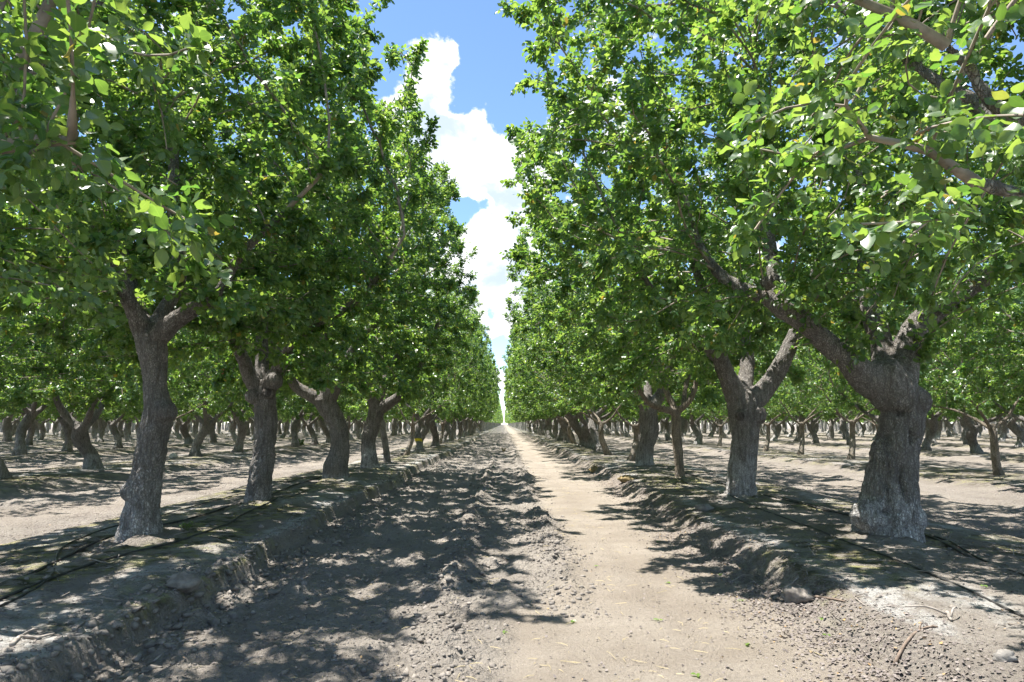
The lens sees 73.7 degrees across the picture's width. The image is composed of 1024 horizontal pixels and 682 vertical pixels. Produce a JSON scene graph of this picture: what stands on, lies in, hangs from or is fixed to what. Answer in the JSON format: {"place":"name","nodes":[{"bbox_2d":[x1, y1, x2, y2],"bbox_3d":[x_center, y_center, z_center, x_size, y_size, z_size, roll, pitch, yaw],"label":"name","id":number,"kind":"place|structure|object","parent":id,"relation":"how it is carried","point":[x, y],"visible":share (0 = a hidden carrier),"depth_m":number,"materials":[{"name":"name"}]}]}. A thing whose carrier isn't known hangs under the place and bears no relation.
{"place":"outdoors","nodes":[
{"label":"outdoors","id":0,"kind":"place"},
{"bbox_2d":[0,424,1023,681],"bbox_3d":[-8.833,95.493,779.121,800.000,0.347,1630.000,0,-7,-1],"label":"ground","id":1,"kind":"structure","parent":0,"point":[62,486],"depth_m":5.45,"materials":[{"name":"soil"}]},
{"bbox_2d":[1,340,47,441],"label":"pistachio tree","id":2,"kind":"object","parent":1,"relation":"on","point":[7,420],"visible":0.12,"depth_m":40.87,"materials":[{"name":"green plant"}]},
{"bbox_2d":[0,313,54,415],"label":"pistachio tree","id":3,"kind":"object","parent":1,"relation":"on","point":[20,372],"visible":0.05,"depth_m":21.63,"materials":[{"name":"green plant"}]},
{"bbox_2d":[0,201,56,371],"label":"pistachio tree","id":4,"kind":"object","parent":1,"relation":"on","point":[43,310],"visible":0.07,"depth_m":11.45,"materials":[{"name":"green plant"}]},
{"bbox_2d":[9,628,54,646],"bbox_3d":[-2.311,1.410,3.262,0.108,0.041,0.223,-3,-7,22],"label":"fallen stick","id":5,"kind":"object","parent":1,"relation":"on","point":[16,640],"visible":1,"depth_m":3.27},
{"bbox_2d":[12,412,54,439],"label":"pistachio tree","id":6,"kind":"object","parent":1,"relation":"on","point":[42,429],"visible":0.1,"depth_m":44.06,"materials":[{"name":"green plant"}]},
{"bbox_2d":[0,340,83,445],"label":"pistachio tree","id":7,"kind":"object","parent":1,"relation":"on","point":[30,435],"visible":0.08,"depth_m":33.64,"materials":[{"name":"green plant"}]},
{"bbox_2d":[0,300,106,454],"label":"pistachio tree","id":8,"kind":"object","parent":1,"relation":"on","point":[32,412],"visible":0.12,"depth_m":23.89,"materials":[{"name":"green plant"}]},
{"bbox_2d":[5,317,138,451],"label":"pistachio tree","id":9,"kind":"object","parent":1,"relation":"on","point":[68,442],"visible":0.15,"depth_m":26.08,"materials":[{"name":"green plant"}]},
{"bbox_2d":[0,163,155,478],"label":"pistachio tree","id":10,"kind":"object","parent":1,"relation":"on","point":[13,385],"visible":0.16,"depth_m":13.39,"materials":[{"name":"green plant"}]},
{"bbox_2d":[0,201,211,468],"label":"pistachio tree","id":11,"kind":"object","parent":1,"relation":"on","point":[83,445],"visible":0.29,"depth_m":16.02,"materials":[{"name":"green plant"}]},
{"bbox_2d":[83,380,138,441],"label":"pistachio tree","id":12,"kind":"object","parent":1,"relation":"on","point":[101,429],"visible":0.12,"depth_m":40.09,"materials":[{"name":"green plant"}]},
{"bbox_2d":[0,0,234,332],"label":"pistachio tree","id":13,"kind":"object","parent":1,"relation":"on","point":[31,131],"visible":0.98,"depth_m":2.31,"materials":[{"name":"green plant"}]},
{"bbox_2d":[63,336,185,448],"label":"pistachio tree","id":14,"kind":"object","parent":1,"relation":"on","point":[116,434],"visible":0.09,"depth_m":29.49,"materials":[{"name":"green plant"}]},
{"bbox_2d":[113,415,135,440],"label":"pistachio tree","id":15,"kind":"object","parent":1,"relation":"on","point":[127,436],"visible":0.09,"depth_m":42.98,"materials":[{"name":"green plant"}]},
{"bbox_2d":[49,266,251,420],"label":"pistachio tree","id":16,"kind":"object","parent":1,"relation":"on","point":[211,397],"visible":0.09,"depth_m":19.79,"materials":[{"name":"green plant"}]},
{"bbox_2d":[0,490,305,599],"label":"irrigation hose","id":17,"kind":"object","parent":1,"relation":"on","point":[68,571],"visible":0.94,"depth_m":5.25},
{"bbox_2d":[0,476,310,606],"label":"irrigation hose","id":18,"kind":"object","parent":1,"relation":"on","point":[27,592],"visible":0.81,"depth_m":5.88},
{"bbox_2d":[106,331,217,423],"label":"pistachio tree","id":19,"kind":"object","parent":1,"relation":"on","point":[133,415],"visible":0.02,"depth_m":32.60,"materials":[{"name":"green plant"}]},
{"bbox_2d":[165,570,201,593],"bbox_3d":[-2.067,1.521,4.304,0.218,0.149,0.187,0,-7,-1],"label":"earth clod","id":20,"kind":"object","parent":1,"relation":"on","point":[184,581],"visible":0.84,"depth_m":4.26,"materials":[{"name":"soil"}]},
{"bbox_2d":[0,0,394,542],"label":"pistachio tree","id":21,"kind":"object","parent":1,"relation":"on","point":[157,325],"visible":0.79,"depth_m":6.08,"materials":[{"name":"green plant"}]},
{"bbox_2d":[179,408,224,437],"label":"pistachio tree","id":22,"kind":"object","parent":1,"relation":"on","point":[194,428],"visible":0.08,"depth_m":52.38,"materials":[{"name":"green plant"}]},
{"bbox_2d":[174,357,236,443],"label":"pistachio tree","id":23,"kind":"object","parent":1,"relation":"on","point":[185,433],"visible":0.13,"depth_m":35.44,"materials":[{"name":"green plant"}]},
{"bbox_2d":[135,288,280,455],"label":"pistachio tree","id":24,"kind":"object","parent":1,"relation":"on","point":[203,432],"visible":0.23,"depth_m":22.50,"materials":[{"name":"green plant"}]},
{"bbox_2d":[175,374,252,442],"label":"pistachio tree","id":25,"kind":"object","parent":1,"relation":"on","point":[213,437],"visible":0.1,"depth_m":38.65,"materials":[{"name":"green plant"}]},
{"bbox_2d":[23,446,428,575],"bbox_3d":[-3.723,3.100,17.007,0.396,0.081,29.403,0,-7,-1],"label":"irrigation hose","id":26,"kind":"object","parent":1,"relation":"on","point":[63,557],"visible":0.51,"depth_m":6.17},
{"bbox_2d":[208,387,253,440],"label":"pistachio tree","id":27,"kind":"object","parent":1,"relation":"on","point":[233,428],"visible":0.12,"depth_m":42.01,"materials":[{"name":"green plant"}]},
{"bbox_2d":[41,0,440,503],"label":"pistachio tree","id":28,"kind":"object","parent":1,"relation":"on","point":[262,381],"visible":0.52,"depth_m":8.57,"materials":[{"name":"green plant"}]},
{"bbox_2d":[178,331,305,452],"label":"pistachio tree","id":29,"kind":"object","parent":1,"relation":"on","point":[242,428],"visible":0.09,"depth_m":25.43,"materials":[{"name":"green plant"}]},
{"bbox_2d":[192,337,330,419],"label":"pistachio tree","id":30,"kind":"object","parent":1,"relation":"on","point":[309,406],"visible":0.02,"depth_m":28.56,"materials":[{"name":"green plant"}]},
{"bbox_2d":[237,378,344,446],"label":"pistachio tree","id":31,"kind":"object","parent":1,"relation":"on","point":[294,430],"visible":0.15,"depth_m":31.96,"materials":[{"name":"green plant"}]},
{"bbox_2d":[277,394,358,444],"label":"pistachio tree","id":32,"kind":"object","parent":1,"relation":"on","point":[311,431],"visible":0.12,"depth_m":34.99,"materials":[{"name":"green plant"}]},
{"bbox_2d":[184,102,465,478],"bbox_3d":[-3.511,-0.928,12.645,5.278,7.225,4.163,0,-7,-1],"label":"pistachio tree","id":33,"kind":"object","parent":1,"relation":"on","point":[335,464],"visible":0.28,"depth_m":12.19,"materials":[{"name":"green plant"}]},
{"bbox_2d":[289,393,367,442],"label":"pistachio tree","id":34,"kind":"object","parent":1,"relation":"on","point":[324,427],"visible":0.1,"depth_m":38.17,"materials":[{"name":"green plant"}]},
{"bbox_2d":[337,360,378,439],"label":"pistachio tree","id":35,"kind":"object","parent":1,"relation":"on","point":[349,424],"visible":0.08,"depth_m":44.25,"materials":[{"name":"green plant"}]},
{"bbox_2d":[251,164,480,468],"bbox_3d":[-3.370,-0.620,15.378,5.304,7.256,4.245,0,-7,-1],"label":"pistachio tree","id":36,"kind":"object","parent":1,"relation":"on","point":[377,409],"visible":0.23,"depth_m":15.05,"materials":[{"name":"green plant"}]},
{"bbox_2d":[346,410,392,438],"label":"pistachio tree","id":37,"kind":"object","parent":1,"relation":"on","point":[357,429],"visible":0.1,"depth_m":47.67,"materials":[{"name":"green plant"}]},
{"bbox_2d":[332,247,475,462],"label":"pistachio tree","id":38,"kind":"object","parent":1,"relation":"on","point":[386,450],"visible":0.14,"depth_m":17.65,"materials":[{"name":"green plant"}]},
{"bbox_2d":[349,274,483,454],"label":"pistachio tree","id":39,"kind":"object","parent":1,"relation":"on","point":[473,344],"visible":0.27,"depth_m":21.89,"materials":[{"name":"green plant"}]},
{"bbox_2d":[361,278,487,449],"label":"pistachio tree","id":40,"kind":"object","parent":1,"relation":"on","point":[426,428],"visible":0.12,"depth_m":28.06,"materials":[{"name":"green plant"}]},
{"bbox_2d":[372,292,484,451],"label":"pistachio tree","id":41,"kind":"object","parent":1,"relation":"on","point":[418,428],"visible":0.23,"depth_m":25.28,"materials":[{"name":"green plant"}]},
{"bbox_2d":[393,292,490,446],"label":"pistachio tree","id":42,"kind":"object","parent":1,"relation":"on","point":[435,435],"visible":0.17,"depth_m":30.96,"materials":[{"name":"green plant"}]},
{"bbox_2d":[409,334,494,442],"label":"pistachio tree","id":43,"kind":"object","parent":1,"relation":"on","point":[446,430],"visible":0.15,"depth_m":37.63,"materials":[{"name":"green plant"}]},
{"bbox_2d":[420,334,490,443],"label":"pistachio tree","id":44,"kind":"object","parent":1,"relation":"on","point":[450,414],"visible":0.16,"depth_m":34.56,"materials":[{"name":"green plant"}]},
{"bbox_2d":[421,338,493,441],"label":"pistachio tree","id":45,"kind":"object","parent":1,"relation":"on","point":[450,436],"visible":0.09,"depth_m":40.89,"materials":[{"name":"green plant"}]},
{"bbox_2d":[439,352,493,437],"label":"pistachio tree","id":46,"kind":"object","parent":1,"relation":"on","point":[454,423],"visible":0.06,"depth_m":47.05,"materials":[{"name":"green plant"}]},
{"bbox_2d":[438,366,495,438],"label":"pistachio tree","id":47,"kind":"object","parent":1,"relation":"on","point":[460,432],"visible":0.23,"depth_m":43.63,"materials":[{"name":"green plant"}]},
{"bbox_2d":[438,352,499,436],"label":"pistachio tree","id":48,"kind":"object","parent":1,"relation":"on","point":[465,429],"visible":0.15,"depth_m":50.01,"materials":[{"name":"green plant"}]},
{"bbox_2d":[466,363,499,435],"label":"pistachio tree","id":49,"kind":"object","parent":1,"relation":"on","point":[469,423],"visible":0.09,"depth_m":56.00,"materials":[{"name":"green plant"}]},
{"bbox_2d":[185,476,820,681],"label":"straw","id":50,"kind":"object","parent":1,"relation":"on","point":[502,591],"visible":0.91,"depth_m":4.18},
{"bbox_2d":[0,391,1019,433],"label":"distant orchard","id":51,"kind":"object","parent":1,"relation":"on","point":[496,421],"visible":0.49,"depth_m":105.90,"materials":[{"name":"green plant"}]},
{"bbox_2d":[0,451,1022,681],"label":"soil clods","id":52,"kind":"object","parent":1,"relation":"on","point":[7,667],"visible":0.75,"depth_m":4.48,"materials":[{"name":"soil"}]},
{"bbox_2d":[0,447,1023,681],"bbox_3d":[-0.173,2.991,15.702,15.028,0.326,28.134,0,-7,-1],"label":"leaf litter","id":53,"kind":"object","parent":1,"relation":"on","point":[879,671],"visible":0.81,"depth_m":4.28,"materials":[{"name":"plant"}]},
{"bbox_2d":[0,454,1023,641],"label":"twigs","id":54,"kind":"object","parent":1,"relation":"on","point":[601,489],"visible":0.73,"depth_m":5.75,"materials":[{"name":"wood"}]},
{"bbox_2d":[502,365,543,434],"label":"pistachio tree","id":55,"kind":"object","parent":1,"relation":"on","point":[540,424],"visible":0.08,"depth_m":59.40,"materials":[{"name":"green plant"}]},
{"bbox_2d":[502,353,558,436],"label":"pistachio tree","id":56,"kind":"object","parent":1,"relation":"on","point":[555,421],"visible":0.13,"depth_m":49.90,"materials":[{"name":"green plant"}]},
{"bbox_2d":[499,358,583,437],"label":"pistachio tree","id":57,"kind":"object","parent":1,"relation":"on","point":[548,422],"visible":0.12,"depth_m":47.05,"materials":[{"name":"green plant"}]},
{"bbox_2d":[510,337,576,444],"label":"pistachio tree","id":58,"kind":"object","parent":1,"relation":"on","point":[572,440],"visible":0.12,"depth_m":34.50,"materials":[{"name":"green plant"}]},
{"bbox_2d":[507,338,584,440],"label":"pistachio tree","id":59,"kind":"object","parent":1,"relation":"on","point":[559,437],"visible":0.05,"depth_m":40.60,"materials":[{"name":"green plant"}]},
{"bbox_2d":[505,340,612,442],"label":"pistachio tree","id":60,"kind":"object","parent":1,"relation":"on","point":[563,424],"visible":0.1,"depth_m":37.45,"materials":[{"name":"green plant"}]},
{"bbox_2d":[503,318,632,446],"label":"pistachio tree","id":61,"kind":"object","parent":1,"relation":"on","point":[575,425],"visible":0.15,"depth_m":30.96,"materials":[{"name":"green plant"}]},
{"bbox_2d":[507,282,638,449],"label":"pistachio tree","id":62,"kind":"object","parent":1,"relation":"on","point":[587,438],"visible":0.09,"depth_m":27.97,"materials":[{"name":"green plant"}]},
{"bbox_2d":[502,285,672,451],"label":"pistachio tree","id":63,"kind":"object","parent":1,"relation":"on","point":[592,428],"visible":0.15,"depth_m":25.29,"materials":[{"name":"green plant"}]},
{"bbox_2d":[509,276,691,454],"bbox_3d":[3.199,0.533,22.230,6.599,6.836,4.009,-1,-7,10],"label":"pistachio tree","id":64,"kind":"object","parent":1,"relation":"on","point":[599,422],"visible":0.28,"depth_m":22.03,"materials":[{"name":"green plant"}]},
{"bbox_2d":[513,257,733,460],"bbox_3d":[3.149,0.421,19.132,6.273,6.269,3.810,0,-7,-3],"label":"pistachio tree","id":65,"kind":"object","parent":1,"relation":"on","point":[632,456],"visible":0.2,"depth_m":18.85,"materials":[{"name":"green plant"}]},
{"bbox_2d":[505,182,761,465],"bbox_3d":[2.908,-0.318,16.481,6.167,6.945,4.426,0,-7,-1],"label":"pistachio tree","id":66,"kind":"object","parent":1,"relation":"on","point":[648,430],"visible":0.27,"depth_m":16.07,"materials":[{"name":"green plant"}]},
{"bbox_2d":[634,387,697,440],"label":"pistachio tree","id":67,"kind":"object","parent":1,"relation":"on","point":[665,419],"visible":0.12,"depth_m":42.27,"materials":[{"name":"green plant"}]},
{"bbox_2d":[528,134,819,476],"bbox_3d":[2.934,-0.541,12.604,5.285,6.435,4.080,0,-7,-1],"label":"pistachio tree","id":68,"kind":"object","parent":1,"relation":"on","point":[674,410],"visible":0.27,"depth_m":12.27,"materials":[{"name":"green plant"}]},
{"bbox_2d":[658,387,719,441],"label":"pistachio tree","id":69,"kind":"object","parent":1,"relation":"on","point":[684,422],"visible":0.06,"depth_m":39.45,"materials":[{"name":"green plant"}]},
{"bbox_2d":[657,360,727,443],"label":"pistachio tree","id":70,"kind":"object","parent":1,"relation":"on","point":[695,428],"visible":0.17,"depth_m":36.01,"materials":[{"name":"green plant"}]},
{"bbox_2d":[695,504,714,510],"bbox_3d":[2.299,1.996,8.143,0.234,0.115,0.195,0,-7,-1],"label":"stone","id":71,"kind":"object","parent":1,"relation":"on","point":[703,507],"visible":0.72,"depth_m":8.09,"materials":[{"name":"grey stone"}]},
{"bbox_2d":[673,375,763,445],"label":"pistachio tree","id":72,"kind":"object","parent":1,"relation":"on","point":[720,431],"visible":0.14,"depth_m":33.04,"materials":[{"name":"green plant"}]},
{"bbox_2d":[499,0,966,496],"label":"pistachio tree","id":73,"kind":"object","parent":1,"relation":"on","point":[747,400],"visible":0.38,"depth_m":9.24,"materials":[{"name":"green plant"}]},
{"bbox_2d":[691,337,802,418],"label":"pistachio tree","id":74,"kind":"object","parent":1,"relation":"on","point":[708,411],"visible":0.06,"depth_m":30.05,"materials":[{"name":"green plant"}]},
{"bbox_2d":[494,0,1023,542],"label":"pistachio tree","id":75,"kind":"object","parent":1,"relation":"on","point":[884,380],"visible":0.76,"depth_m":6.12,"materials":[{"name":"green plant"}]},
{"bbox_2d":[713,319,832,450],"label":"pistachio tree","id":76,"kind":"object","parent":1,"relation":"on","point":[792,411],"visible":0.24,"depth_m":26.78,"materials":[{"name":"green plant"}]},
{"bbox_2d":[754,357,810,440],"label":"pistachio tree","id":77,"kind":"object","parent":1,"relation":"on","point":[777,433],"visible":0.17,"depth_m":43.19,"materials":[{"name":"green plant"}]},
{"bbox_2d":[715,286,861,454],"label":"pistachio tree","id":78,"kind":"object","parent":1,"relation":"on","point":[821,404],"visible":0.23,"depth_m":23.80,"materials":[{"name":"green plant"}]},
{"bbox_2d":[754,345,828,441],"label":"pistachio tree","id":79,"kind":"object","parent":1,"relation":"on","point":[799,419],"visible":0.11,"depth_m":40.03,"materials":[{"name":"green plant"}]},
{"bbox_2d":[767,411,816,436],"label":"pistachio tree","id":80,"kind":"object","parent":1,"relation":"on","point":[792,427],"visible":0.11,"depth_m":56.31,"materials":[{"name":"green plant"}]},
{"bbox_2d":[780,585,814,603],"bbox_3d":[1.887,1.673,4.492,0.212,0.132,0.194,0,-7,-1],"label":"earth clod","id":81,"kind":"object","parent":1,"relation":"on","point":[796,594],"visible":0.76,"depth_m":4.45,"materials":[{"name":"soil"}]},
{"bbox_2d":[757,344,852,442],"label":"pistachio tree","id":82,"kind":"object","parent":1,"relation":"on","point":[811,430],"visible":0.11,"depth_m":37.14,"materials":[{"name":"green plant"}]},
{"bbox_2d":[614,454,1023,575],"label":"irrigation hose","id":83,"kind":"object","parent":1,"relation":"on","point":[955,548],"visible":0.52,"depth_m":8.35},
{"bbox_2d":[788,323,876,444],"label":"pistachio tree","id":84,"kind":"object","parent":1,"relation":"on","point":[844,429],"visible":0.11,"depth_m":34.31,"materials":[{"name":"green plant"}]},
{"bbox_2d":[810,414,854,437],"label":"pistachio tree","id":85,"kind":"object","parent":1,"relation":"on","point":[831,427],"visible":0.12,"depth_m":49.67,"materials":[{"name":"brown plant"}]},
{"bbox_2d":[648,470,1023,617],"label":"irrigation hose","id":86,"kind":"object","parent":1,"relation":"on","point":[990,600],"visible":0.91,"depth_m":5.01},
{"bbox_2d":[755,220,943,459],"bbox_3d":[10.072,0.171,20.968,5.884,7.394,4.325,0,-7,-2],"label":"pistachio tree","id":87,"kind":"object","parent":1,"relation":"on","point":[852,448],"visible":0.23,"depth_m":20.77,"materials":[{"name":"green plant"}]},
{"bbox_2d":[716,0,1023,327],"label":"pistachio tree","id":88,"kind":"object","parent":1,"relation":"on","point":[997,120],"visible":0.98,"depth_m":2.61,"materials":[{"name":"green plant"}]},
{"bbox_2d":[817,362,940,431],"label":"pistachio tree","id":89,"kind":"object","parent":1,"relation":"on","point":[847,413],"visible":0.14,"depth_m":31.27,"materials":[{"name":"green plant"}]},
{"bbox_2d":[781,496,1001,566],"bbox_3d":[3.774,1.832,6.656,0.328,0.089,6.430,-1,-7,5],"label":"irrigation hose","id":90,"kind":"object","parent":1,"relation":"on","point":[972,554],"visible":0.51,"depth_m":6.17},
{"bbox_2d":[793,203,1021,421],"bbox_3d":[10.054,0.042,17.622,5.531,6.810,4.102,1,-7,-5],"label":"pistachio tree","id":91,"kind":"object","parent":1,"relation":"on","point":[836,391],"visible":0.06,"depth_m":17.70,"materials":[{"name":"green plant"}]},
{"bbox_2d":[892,622,937,665],"bbox_3d":[1.983,1.490,3.356,0.343,0.160,0.072,5,-8,-35],"label":"fallen stick","id":92,"kind":"object","parent":1,"relation":"on","point":[903,646],"visible":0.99,"depth_m":3.33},
{"bbox_2d":[905,605,956,620],"bbox_3d":[2.243,1.440,3.649,0.142,0.061,0.218,7,-10,-44],"label":"fallen stick","id":93,"kind":"object","parent":1,"relation":"on","point":[948,614],"visible":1,"depth_m":3.64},
{"bbox_2d":[862,291,1000,450],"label":"pistachio tree","id":94,"kind":"object","parent":1,"relation":"on","point":[931,432],"visible":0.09,"depth_m":27.18,"materials":[{"name":"green plant"}]},
{"bbox_2d":[849,195,1023,474],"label":"pistachio tree","id":95,"kind":"object","parent":1,"relation":"on","point":[997,469],"visible":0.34,"depth_m":14.13,"materials":[{"name":"green plant"}]},
{"bbox_2d":[933,397,961,438],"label":"pistachio tree","id":96,"kind":"object","parent":1,"relation":"on","point":[938,433],"visible":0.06,"depth_m":48.31,"materials":[{"name":"brown plant"}]},
{"bbox_2d":[942,416,954,436],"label":"pistachio tree","id":97,"kind":"object","parent":1,"relation":"on","point":[947,428],"visible":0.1,"depth_m":56.93,"materials":[{"name":"brown plant"}]},
{"bbox_2d":[908,277,1023,453],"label":"pistachio tree","id":98,"kind":"object","parent":1,"relation":"on","point":[973,429],"visible":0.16,"depth_m":24.31,"materials":[{"name":"green plant"}]},
{"bbox_2d":[917,112,1023,404],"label":"pistachio tree","id":99,"kind":"object","parent":1,"relation":"on","point":[989,339],"visible":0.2,"depth_m":12.39,"materials":[{"name":"green plant"}]},
{"bbox_2d":[936,339,1015,444],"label":"pistachio tree","id":100,"kind":"object","parent":1,"relation":"on","point":[964,427],"visible":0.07,"depth_m":34.88,"materials":[{"name":"brown plant"}]},
{"bbox_2d":[939,264,1023,421],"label":"pistachio tree","id":101,"kind":"object","parent":1,"relation":"on","point":[994,405],"visible":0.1,"depth_m":22.36,"materials":[{"name":"green plant"}]},
{"bbox_2d":[973,403,1023,440],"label":"pistachio tree","id":102,"kind":"object","parent":1,"relation":"on","point":[1003,434],"visible":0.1,"depth_m":41.91,"materials":[{"name":"brown plant"}]},
{"bbox_2d":[980,304,1023,446],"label":"pistachio tree","id":103,"kind":"object","parent":1,"relation":"on","point":[1014,427],"visible":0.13,"depth_m":31.36,"materials":[{"name":"green plant"}]},
{"bbox_2d":[992,649,1017,661],"bbox_3d":[2.150,1.380,2.981,0.092,0.068,0.077,0,-7,-1],"label":"grey stone","id":104,"kind":"object","parent":1,"relation":"on","point":[1002,655],"visible":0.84,"depth_m":2.96,"materials":[{"name":"stone"}]},
{"bbox_2d":[2,0,1023,424],"label":"sky","id":105,"kind":"structure","parent":0,"point":[470,75],"materials":[{"name":"blue"}]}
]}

